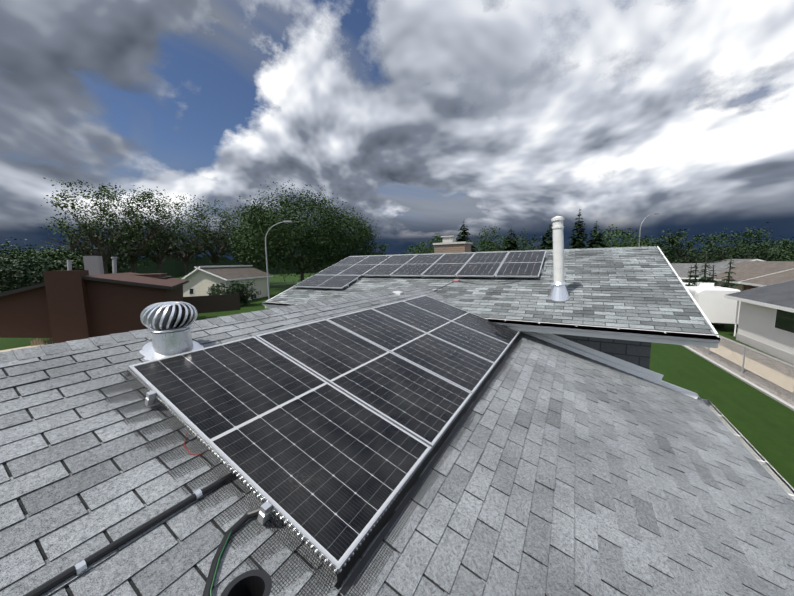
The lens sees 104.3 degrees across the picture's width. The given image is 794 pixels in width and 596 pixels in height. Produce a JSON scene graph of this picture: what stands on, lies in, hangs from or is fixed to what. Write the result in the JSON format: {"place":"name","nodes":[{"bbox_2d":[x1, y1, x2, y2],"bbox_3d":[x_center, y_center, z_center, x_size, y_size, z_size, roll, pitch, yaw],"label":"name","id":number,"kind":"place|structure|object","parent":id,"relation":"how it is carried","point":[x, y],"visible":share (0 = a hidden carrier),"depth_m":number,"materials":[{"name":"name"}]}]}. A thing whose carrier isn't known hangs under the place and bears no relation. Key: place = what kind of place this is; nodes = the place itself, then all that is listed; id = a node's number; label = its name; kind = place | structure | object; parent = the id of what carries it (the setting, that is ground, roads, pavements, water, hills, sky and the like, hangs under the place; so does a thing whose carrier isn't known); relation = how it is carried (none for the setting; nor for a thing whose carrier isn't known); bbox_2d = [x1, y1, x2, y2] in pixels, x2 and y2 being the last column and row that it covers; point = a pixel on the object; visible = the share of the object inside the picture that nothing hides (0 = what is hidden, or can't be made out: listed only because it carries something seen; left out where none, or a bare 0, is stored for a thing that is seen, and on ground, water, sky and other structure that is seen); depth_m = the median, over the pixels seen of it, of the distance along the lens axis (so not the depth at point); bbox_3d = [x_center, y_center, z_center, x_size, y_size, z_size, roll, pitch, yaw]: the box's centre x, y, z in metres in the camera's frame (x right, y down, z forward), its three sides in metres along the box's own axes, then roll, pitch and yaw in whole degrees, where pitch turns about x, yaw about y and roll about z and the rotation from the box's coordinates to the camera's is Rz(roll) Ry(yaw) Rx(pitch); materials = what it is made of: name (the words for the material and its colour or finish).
{"place":"outdoors","nodes":[
{"label":"outdoors","id":0,"kind":"place"},
{"bbox_2d":[0,342,52,351],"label":"patio","id":1,"kind":"structure","parent":0,"point":[20,348],"depth_m":20.06,"materials":[{"name":"beige concrete"}]},
{"bbox_2d":[30,338,43,345],"bbox_3d":[-23.929,3.263,20.599,0.974,1.052,0.780,5,9,40],"label":"adirondack chair","id":2,"kind":"object","parent":1,"relation":"on","point":[36,341],"visible":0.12,"depth_m":20.79,"materials":[{"name":"brown wood"}]},
{"bbox_2d":[44,338,52,344],"bbox_3d":[-22.924,3.257,20.502,0.974,1.052,0.780,5,9,41],"label":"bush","id":3,"kind":"object","parent":1,"relation":"on","point":[50,340],"visible":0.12,"depth_m":20.65,"materials":[{"name":"brown plant"}]},
{"bbox_2d":[0,273,793,488],"bbox_3d":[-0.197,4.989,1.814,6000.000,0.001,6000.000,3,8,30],"label":"ground","id":4,"kind":"structure","parent":0,"point":[761,423],"depth_m":12.16,"materials":[{"name":"green plant"}]},
{"bbox_2d":[0,237,83,292],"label":"tree","id":5,"kind":"object","parent":4,"relation":"on","point":[21,273],"visible":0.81,"depth_m":36.48,"materials":[{"name":"green plant"}]},
{"bbox_2d":[0,243,84,287],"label":"tree","id":6,"kind":"object","parent":4,"relation":"on","point":[31,255],"visible":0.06,"depth_m":44.50,"materials":[{"name":"green plant"}]},
{"bbox_2d":[0,239,124,273],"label":"tree","id":7,"kind":"object","parent":4,"relation":"on","point":[58,252],"visible":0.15,"depth_m":49.00,"materials":[{"name":"green plant"}]},
{"bbox_2d":[43,270,92,343],"bbox_3d":[-19.722,0.999,18.755,1.300,5.329,1.543,11,13,61],"label":"chimney","id":8,"kind":"object","parent":4,"relation":"on","point":[68,304],"visible":0.68,"depth_m":18.16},
{"bbox_2d":[0,280,182,337],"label":"brown house walls","id":9,"kind":"structure","parent":4,"relation":"on","point":[115,308],"depth_m":19.34,"materials":[{"name":"brown paint"}]},
{"bbox_2d":[87,272,187,286],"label":"house roof","id":10,"kind":"structure","parent":9,"relation":"on","point":[133,277],"depth_m":22.58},
{"bbox_2d":[67,257,116,273],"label":"roof vent pipes","id":11,"kind":"object","parent":10,"relation":"on","point":[114,264],"visible":0.77,"depth_m":23.92,"materials":[{"name":"grey metal"}]},
{"bbox_2d":[83,256,103,274],"bbox_3d":[-24.895,-2.581,25.331,1.000,1.714,0.889,11,13,61],"label":"chimney","id":12,"kind":"object","parent":10,"relation":"on","point":[93,265],"visible":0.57,"depth_m":24.95,"materials":[{"name":"grey concrete"}]},
{"bbox_2d":[0,276,188,296],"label":"roof fascia","id":13,"kind":"structure","parent":10,"relation":"attached to","point":[19,290],"depth_m":18.98,"materials":[{"name":"brown wood"}]},
{"bbox_2d":[52,243,140,273],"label":"tree","id":14,"kind":"object","parent":4,"relation":"on","point":[118,265],"visible":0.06,"depth_m":57.12,"materials":[{"name":"green plant"}]},
{"bbox_2d":[39,177,156,273],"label":"tree","id":15,"kind":"object","parent":4,"relation":"on","point":[114,241],"visible":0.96,"depth_m":48.63,"materials":[{"name":"green plant"}]},
{"bbox_2d":[66,183,177,272],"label":"tree","id":16,"kind":"object","parent":4,"relation":"on","point":[151,235],"visible":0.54,"depth_m":54.60,"materials":[{"name":"green plant"}]},
{"bbox_2d":[135,273,166,277],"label":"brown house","id":17,"kind":"structure","parent":4,"relation":"on","point":[153,275],"depth_m":26.14,"materials":[{"name":"brown"}]},
{"bbox_2d":[112,185,199,272],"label":"tree","id":18,"kind":"object","parent":4,"relation":"on","point":[159,260],"visible":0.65,"depth_m":60.04,"materials":[{"name":"green plant"}]},
{"bbox_2d":[150,193,219,274],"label":"tree","id":19,"kind":"object","parent":4,"relation":"on","point":[186,259],"visible":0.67,"depth_m":68.14,"materials":[{"name":"green plant"}]},
{"bbox_2d":[178,196,236,265],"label":"tree","id":20,"kind":"object","parent":4,"relation":"on","point":[215,257],"visible":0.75,"depth_m":73.10,"materials":[{"name":"green plant"}]},
{"bbox_2d":[183,294,240,312],"bbox_3d":[-21.059,0.682,34.162,6.556,1.900,0.060,-5,8,-31],"label":"dark fence","id":21,"kind":"object","parent":4,"relation":"on","point":[214,303],"visible":0.57,"depth_m":34.53,"materials":[{"name":"brown wood"}]},
{"bbox_2d":[207,283,238,294],"bbox_3d":[-21.341,-0.452,38.562,3.972,3.236,4.275,1,7,20],"label":"bush","id":22,"kind":"object","parent":4,"relation":"on","point":[217,290],"visible":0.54,"depth_m":37.65,"materials":[{"name":"green plant"}]},
{"bbox_2d":[183,270,269,299],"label":"white house walls","id":23,"kind":"structure","parent":4,"relation":"on","point":[200,282],"depth_m":40.85,"materials":[{"name":"beige paint"}]},
{"bbox_2d":[189,284,247,293],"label":"windows","id":24,"kind":"structure","parent":23,"relation":"in","point":[190,290],"depth_m":40.97,"materials":[{"name":"black glass"}]},
{"bbox_2d":[195,266,272,278],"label":"house roof","id":25,"kind":"structure","parent":23,"relation":"on","point":[235,272],"depth_m":44.59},
{"bbox_2d":[182,265,272,280],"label":"roof trim","id":26,"kind":"structure","parent":25,"relation":"attached to","point":[198,268],"depth_m":41.94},
{"bbox_2d":[209,205,251,264],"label":"tree","id":27,"kind":"object","parent":4,"relation":"on","point":[232,218],"visible":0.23,"depth_m":78.36,"materials":[{"name":"green plant"}]},
{"bbox_2d":[219,280,247,301],"bbox_3d":[-20.624,-0.518,39.159,4.207,3.529,3.732,3,8,30],"label":"bush","id":28,"kind":"object","parent":4,"relation":"on","point":[242,292],"visible":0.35,"depth_m":38.65,"materials":[{"name":"green plant"}]},
{"bbox_2d":[223,280,260,305],"bbox_3d":[-19.716,-0.658,39.580,4.313,3.328,4.152,3,8,30],"label":"bush","id":29,"kind":"object","parent":4,"relation":"on","point":[251,293],"visible":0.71,"depth_m":39.23,"materials":[{"name":"green plant"}]},
{"bbox_2d":[221,207,298,277],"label":"tree","id":30,"kind":"object","parent":4,"relation":"on","point":[243,248],"visible":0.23,"depth_m":67.99,"materials":[{"name":"green plant"}]},
{"bbox_2d":[265,220,291,308],"bbox_3d":[-11.813,-2.953,31.207,2.848,9.485,0.320,-1,7,2],"label":"street light","id":31,"kind":"object","parent":4,"relation":"on","point":[288,221],"visible":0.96,"depth_m":31.06,"materials":[{"name":"grey metal"}]},
{"bbox_2d":[227,180,367,281],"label":"tree","id":32,"kind":"object","parent":4,"relation":"on","point":[303,239],"visible":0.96,"depth_m":57.70,"materials":[{"name":"green plant"}]},
{"bbox_2d":[295,207,380,268],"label":"tree","id":33,"kind":"object","parent":4,"relation":"on","point":[368,235],"visible":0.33,"depth_m":69.38,"materials":[{"name":"green plant"}]},
{"bbox_2d":[369,242,389,254],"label":"tree","id":34,"kind":"object","parent":4,"relation":"on","point":[382,248],"visible":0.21,"depth_m":73.52,"materials":[{"name":"green plant"}]},
{"bbox_2d":[1,243,786,283],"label":"distant trees","id":35,"kind":"object","parent":4,"relation":"on","point":[173,269],"visible":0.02,"depth_m":141.33,"materials":[{"name":"green plant"}]},
{"bbox_2d":[397,241,433,253],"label":"tree","id":36,"kind":"object","parent":4,"relation":"on","point":[414,251],"visible":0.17,"depth_m":88.35,"materials":[{"name":"green plant"}]},
{"bbox_2d":[418,233,442,253],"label":"tree","id":37,"kind":"object","parent":4,"relation":"on","point":[440,240],"visible":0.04,"depth_m":67.90,"materials":[{"name":"green plant"}]},
{"bbox_2d":[456,220,476,251],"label":"evergreen tree","id":38,"kind":"object","parent":4,"relation":"on","point":[463,233],"visible":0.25,"depth_m":43.86,"materials":[{"name":"green plant"}]},
{"bbox_2d":[471,225,512,251],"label":"tree","id":39,"kind":"object","parent":4,"relation":"on","point":[489,243],"visible":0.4,"depth_m":64.82,"materials":[{"name":"green plant"}]},
{"bbox_2d":[500,227,519,250],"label":"evergreen tree","id":40,"kind":"object","parent":4,"relation":"on","point":[515,246],"visible":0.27,"depth_m":46.11,"materials":[{"name":"green plant"}]},
{"bbox_2d":[513,228,545,250],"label":"tree","id":41,"kind":"object","parent":4,"relation":"on","point":[526,243],"visible":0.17,"depth_m":67.61,"materials":[{"name":"green plant"}]},
{"bbox_2d":[535,224,552,249],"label":"evergreen tree","id":42,"kind":"object","parent":4,"relation":"on","point":[548,243],"visible":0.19,"depth_m":42.34,"materials":[{"name":"green plant"}]},
{"bbox_2d":[566,210,589,248],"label":"evergreen tree","id":43,"kind":"object","parent":4,"relation":"on","point":[577,242],"visible":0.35,"depth_m":43.77,"materials":[{"name":"green plant"}]},
{"bbox_2d":[534,321,650,368],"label":"house walls","id":44,"kind":"structure","parent":4,"relation":"on","point":[636,352],"depth_m":5.71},
{"bbox_2d":[265,246,718,347],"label":"fascia","id":45,"kind":"structure","parent":44,"relation":"attached to","point":[648,339],"depth_m":5.27,"materials":[{"name":"white metal"}]},
{"bbox_2d":[262,302,719,342],"bbox_3d":[0.287,0.398,7.086,10.280,0.090,0.120,3,8,30],"label":"gutter","id":46,"kind":"object","parent":45,"relation":"attached to","point":[687,337],"visible":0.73,"depth_m":5.18,"materials":[{"name":"metal"}]},
{"bbox_2d":[265,247,717,334],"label":"roof shingles","id":47,"kind":"object","parent":45,"relation":"on","point":[644,289],"visible":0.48,"depth_m":6.80,"materials":[{"name":"grey"}]},
{"bbox_2d":[434,281,518,291],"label":"roof cables","id":48,"kind":"object","parent":47,"relation":"on","point":[478,284],"visible":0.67,"depth_m":7.90,"materials":[{"name":"black plastic"}]},
{"bbox_2d":[349,246,656,256],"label":"ridge caps","id":49,"kind":"object","parent":47,"relation":"on","point":[648,247],"visible":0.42,"depth_m":9.11,"materials":[{"name":"grey"}]},
{"bbox_2d":[549,216,568,300],"bbox_3d":[3.448,-0.796,6.485,0.460,1.817,0.460,3,8,30],"label":"chimney pipe","id":50,"kind":"object","parent":47,"relation":"on","point":[559,292],"visible":0.98,"depth_m":6.41,"materials":[{"name":"white metal"}]},
{"bbox_3d":[3.561,-1.081,12.695,10.300,1.460,4.362,3,8,30],"label":"roof","id":51,"kind":"object","parent":44,"relation":"on","visible":0},
{"bbox_2d":[434,244,470,252],"bbox_3d":[2.160,-1.584,11.946,1.200,0.950,0.800,3,8,30],"label":"brick chimney","id":52,"kind":"object","parent":51,"relation":"on","point":[452,248],"visible":0.43,"depth_m":11.56,"materials":[{"name":"brick"}]},
{"bbox_2d":[433,235,472,244],"bbox_3d":[2.150,-2.220,11.873,1.300,0.330,0.900,3,8,30],"label":"chimney cap","id":53,"kind":"object","parent":52,"relation":"on","point":[449,239],"visible":0.94,"depth_m":11.71,"materials":[{"name":"white metal"}]},
{"bbox_2d":[585,221,605,248],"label":"evergreen tree","id":54,"kind":"object","parent":4,"relation":"on","point":[595,240],"visible":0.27,"depth_m":44.67,"materials":[{"name":"green plant"}]},
{"bbox_2d":[585,224,670,256],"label":"tree","id":55,"kind":"object","parent":4,"relation":"on","point":[625,237],"visible":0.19,"depth_m":46.91,"materials":[{"name":"green plant"}]},
{"bbox_2d":[639,213,658,246],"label":"street light","id":56,"kind":"object","parent":4,"relation":"on","point":[641,225],"visible":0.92,"depth_m":46.38,"materials":[{"name":"grey metal"}]},
{"bbox_2d":[620,235,684,257],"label":"tree","id":57,"kind":"object","parent":4,"relation":"on","point":[647,243],"visible":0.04,"depth_m":68.83,"materials":[{"name":"green plant"}]},
{"bbox_2d":[640,229,709,262],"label":"tree","id":58,"kind":"object","parent":4,"relation":"on","point":[674,252],"visible":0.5,"depth_m":44.06,"materials":[{"name":"green plant"}]},
{"bbox_2d":[685,265,694,285],"bbox_3d":[22.687,-0.261,24.102,1.902,4.603,1.725,3,8,30],"label":"conifer tree","id":59,"kind":"object","parent":4,"relation":"on","point":[689,280],"visible":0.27,"depth_m":23.86,"materials":[{"name":"green plant"}]},
{"bbox_2d":[690,258,700,284],"bbox_3d":[23.564,-0.565,24.428,1.815,5.105,1.885,3,8,30],"label":"conifer tree","id":60,"kind":"object","parent":4,"relation":"on","point":[695,271],"visible":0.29,"depth_m":24.20,"materials":[{"name":"green plant"}]},
{"bbox_2d":[694,252,712,285],"bbox_3d":[23.327,-0.692,23.386,1.732,5.607,1.836,3,8,30],"label":"cedar tree","id":61,"kind":"object","parent":4,"relation":"on","point":[703,279],"visible":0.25,"depth_m":23.32,"materials":[{"name":"green plant"}]},
{"bbox_2d":[709,265,718,323],"bbox_3d":[24.310,-0.248,23.775,1.789,4.612,1.965,3,8,30],"label":"conifer tree","id":62,"kind":"object","parent":4,"relation":"on","point":[713,277],"visible":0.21,"depth_m":23.40,"materials":[{"name":"green plant"}]},
{"bbox_2d":[714,280,743,290],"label":"house walls","id":63,"kind":"structure","parent":4,"relation":"on","point":[740,287],"depth_m":30.61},
{"bbox_2d":[711,261,793,281],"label":"house roof","id":64,"kind":"structure","parent":63,"relation":"on","point":[744,270],"depth_m":31.77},
{"bbox_2d":[714,262,793,283],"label":"roof fascia","id":65,"kind":"structure","parent":64,"relation":"attached to","point":[744,280],"depth_m":29.37,"materials":[{"name":"white"}]},
{"bbox_2d":[720,258,738,327],"bbox_3d":[24.086,-0.361,22.577,1.760,5.106,1.806,3,8,30],"label":"cedar tree","id":66,"kind":"object","parent":4,"relation":"on","point":[727,283],"visible":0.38,"depth_m":22.21,"materials":[{"name":"green plant"}]},
{"bbox_2d":[682,345,793,410],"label":"curb","id":67,"kind":"structure","parent":4,"relation":"on","point":[779,400],"depth_m":12.71,"materials":[{"name":"concrete"}]},
{"bbox_2d":[686,345,793,405],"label":"gravel","id":68,"kind":"structure","parent":4,"relation":"on","point":[776,391],"depth_m":13.24,"materials":[{"name":"grey gravel"}]},
{"bbox_2d":[684,332,793,400],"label":"fence posts","id":69,"kind":"object","parent":68,"relation":"on","point":[745,347],"visible":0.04,"depth_m":13.60,"materials":[{"name":"beige wood"}]},
{"bbox_2d":[695,339,793,398],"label":"fence","id":70,"kind":"object","parent":69,"relation":"attached to","point":[756,367],"depth_m":12.80,"materials":[{"name":"beige wood"}]},
{"bbox_2d":[691,222,792,262],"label":"tree","id":71,"kind":"object","parent":4,"relation":"on","point":[721,254],"visible":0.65,"depth_m":52.42,"materials":[{"name":"green plant"}]},
{"bbox_2d":[743,284,757,290],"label":"house walls","id":72,"kind":"structure","parent":4,"relation":"on","point":[747,287],"depth_m":28.68,"materials":[{"name":"brown"}]},
{"bbox_2d":[741,269,793,284],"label":"house roof","id":73,"kind":"structure","parent":72,"relation":"on","point":[779,277],"depth_m":26.61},
{"bbox_2d":[739,282,766,286],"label":"roof fascia","id":74,"kind":"structure","parent":73,"relation":"attached to","point":[758,285],"depth_m":27.08,"materials":[{"name":"white"}]},
{"bbox_2d":[718,335,793,377],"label":"chain-link fence","id":75,"kind":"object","parent":4,"relation":"on","point":[782,367],"depth_m":15.81,"materials":[{"name":"grey metal"}]},
{"bbox_2d":[683,282,740,324],"bbox_3d":[23.740,0.083,24.318,2.729,2.730,7.105,3,8,30],"label":"trailer","id":76,"kind":"object","parent":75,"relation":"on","point":[715,305],"visible":0.5,"depth_m":21.33,"materials":[{"name":"white metal"}]},
{"bbox_2d":[736,333,793,364],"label":"house foundation","id":77,"kind":"object","parent":4,"relation":"on","point":[775,352],"visible":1,"depth_m":16.59,"materials":[{"name":"grey concrete"}]},
{"bbox_2d":[737,301,793,354],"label":"neighbour walls","id":78,"kind":"structure","parent":4,"relation":"on","point":[756,322],"depth_m":16.98,"materials":[{"name":"white paint"}]},
{"bbox_2d":[734,301,738,335],"bbox_3d":[21.250,1.093,19.282,0.080,2.650,0.069,2,7,26],"label":"downspout","id":79,"kind":"object","parent":78,"relation":"attached to","point":[736,318],"visible":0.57,"depth_m":19.28,"materials":[{"name":"white metal"}]},
{"bbox_2d":[727,280,793,308],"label":"neighbour roof","id":80,"kind":"structure","parent":78,"relation":"on","point":[780,294],"depth_m":17.23,"materials":[{"name":"grey"}]},
{"bbox_2d":[724,280,793,312],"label":"neighbour fascia","id":81,"kind":"structure","parent":80,"relation":"attached to","point":[763,304],"depth_m":16.29,"materials":[{"name":"white metal"}]},
{"bbox_2d":[775,309,793,332],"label":"window","id":82,"kind":"structure","parent":78,"relation":"in","point":[785,320],"depth_m":15.36,"materials":[{"name":"glass"}]},
{"bbox_2d":[747,235,793,260],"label":"tree","id":83,"kind":"object","parent":4,"relation":"on","point":[780,240],"visible":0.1,"depth_m":61.96,"materials":[{"name":"green plant"}]},
{"bbox_2d":[769,237,793,260],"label":"tree","id":84,"kind":"object","parent":4,"relation":"on","point":[785,253],"visible":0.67,"depth_m":55.23,"materials":[{"name":"green plant"}]},
{"bbox_2d":[0,0,793,259],"label":"sky","id":85,"kind":"structure","parent":0,"point":[426,118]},
{"bbox_2d":[335,335,520,594],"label":"array underside","id":86,"kind":"object","parent":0,"point":[368,555],"visible":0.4,"depth_m":1.92,"materials":[{"name":"metal"}]},
{"bbox_2d":[670,263,733,277],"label":"house roof","id":87,"kind":"structure","parent":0,"point":[681,269],"depth_m":37.97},
{"bbox_2d":[706,259,754,263],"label":"house roof","id":88,"kind":"structure","parent":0,"point":[735,261],"depth_m":49.41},
{"bbox_2d":[704,344,793,392],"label":"sidewalk","id":89,"kind":"structure","parent":0,"point":[769,375],"depth_m":14.23,"materials":[{"name":"beige concrete"}]},
{"bbox_3d":[1.493,2.315,-0.091,1.006,0.522,12.970,3,8,30],"label":"fascia","id":90,"kind":"object","parent":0,"visible":0},
{"bbox_2d":[702,399,793,499],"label":"gutter","id":91,"kind":"object","parent":90,"relation":"attached to","point":[784,484],"visible":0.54,"depth_m":3.83,"materials":[{"name":"metal"}]},
{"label":"house walls","id":92,"kind":"object","parent":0,"visible":0},
{"bbox_2d":[2,299,788,595],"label":"roof deck","id":93,"kind":"structure","parent":92,"relation":"on","point":[44,556],"depth_m":1.66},
{"bbox_2d":[0,286,793,595],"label":"roof shingles","id":94,"kind":"object","parent":93,"relation":"on","point":[62,525],"visible":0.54,"depth_m":2.00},
{"bbox_2d":[23,472,259,595],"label":"conduit","id":95,"kind":"object","parent":94,"relation":"on","point":[43,588],"visible":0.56,"depth_m":1.39,"materials":[{"name":"black plastic"}]},
{"bbox_2d":[74,489,206,574],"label":"clamps","id":96,"kind":"object","parent":95,"relation":"attached to","point":[81,567],"visible":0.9,"depth_m":1.25,"materials":[{"name":"silver metal"}]},
{"bbox_2d":[139,301,203,360],"bbox_3d":[-2.044,0.292,2.796,0.480,0.522,0.480,3,8,30],"label":"turbine vent","id":97,"kind":"object","parent":94,"relation":"on","point":[169,322],"visible":0.98,"depth_m":2.68,"materials":[{"name":"white metal"}]},
{"bbox_2d":[183,432,202,454],"bbox_3d":[-1.266,0.906,1.897,0.224,0.074,0.052,4,8,35],"label":"red wire","id":98,"kind":"object","parent":94,"relation":"on","point":[188,450],"visible":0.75,"depth_m":1.87,"materials":[{"name":"red"}]},
{"bbox_2d":[0,284,427,363],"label":"ridge caps","id":99,"kind":"object","parent":94,"relation":"on","point":[33,352],"visible":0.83,"depth_m":2.88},
{"bbox_2d":[210,531,231,595],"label":"ground wire","id":100,"kind":"object","parent":94,"relation":"on","point":[217,565],"visible":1,"depth_m":1.35,"materials":[{"name":"green"}]},
{"bbox_2d":[221,569,271,595],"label":"plumbing vent","id":101,"kind":"object","parent":94,"relation":"on","point":[256,582],"visible":1,"depth_m":1.15,"materials":[{"name":"black plastic"}]},
{"bbox_2d":[96,334,522,595],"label":"wire mesh","id":102,"kind":"object","parent":94,"relation":"on","point":[401,496],"visible":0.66,"depth_m":1.71,"materials":[{"name":"black"}]},
{"bbox_2d":[145,255,546,524],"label":"array rails","id":103,"kind":"object","parent":94,"relation":"on","point":[264,513],"visible":0.15,"depth_m":1.59,"materials":[{"name":"silver metal"}]},
{"bbox_2d":[128,333,519,572],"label":"guard clips","id":104,"kind":"object","parent":103,"relation":"on","point":[297,535],"visible":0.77,"depth_m":1.83,"materials":[{"name":"silver metal"}]},
{"bbox_2d":[129,295,519,573],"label":"solar panels","id":105,"kind":"structure","parent":103,"relation":"on","point":[322,437],"depth_m":2.41,"materials":[{"name":"black glass"}]},
{"bbox_2d":[293,251,545,288],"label":"solar panels","id":106,"kind":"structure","parent":103,"relation":"on","point":[343,273],"depth_m":9.71,"materials":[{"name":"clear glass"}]},
{"bbox_2d":[393,291,404,295],"bbox_3d":[0.029,-0.104,6.892,0.268,0.093,0.280,3,8,30],"label":"slant back vent","id":107,"kind":"object","parent":94,"relation":"on","point":[399,293],"visible":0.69,"depth_m":6.82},
{"bbox_2d":[493,318,698,398],"bbox_3d":[3.261,0.961,5.817,3.771,1.332,0.668,3,8,30],"label":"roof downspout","id":108,"kind":"object","parent":94,"relation":"on","point":[622,365],"visible":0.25,"depth_m":5.73,"materials":[{"name":"grey metal"}]}
]}

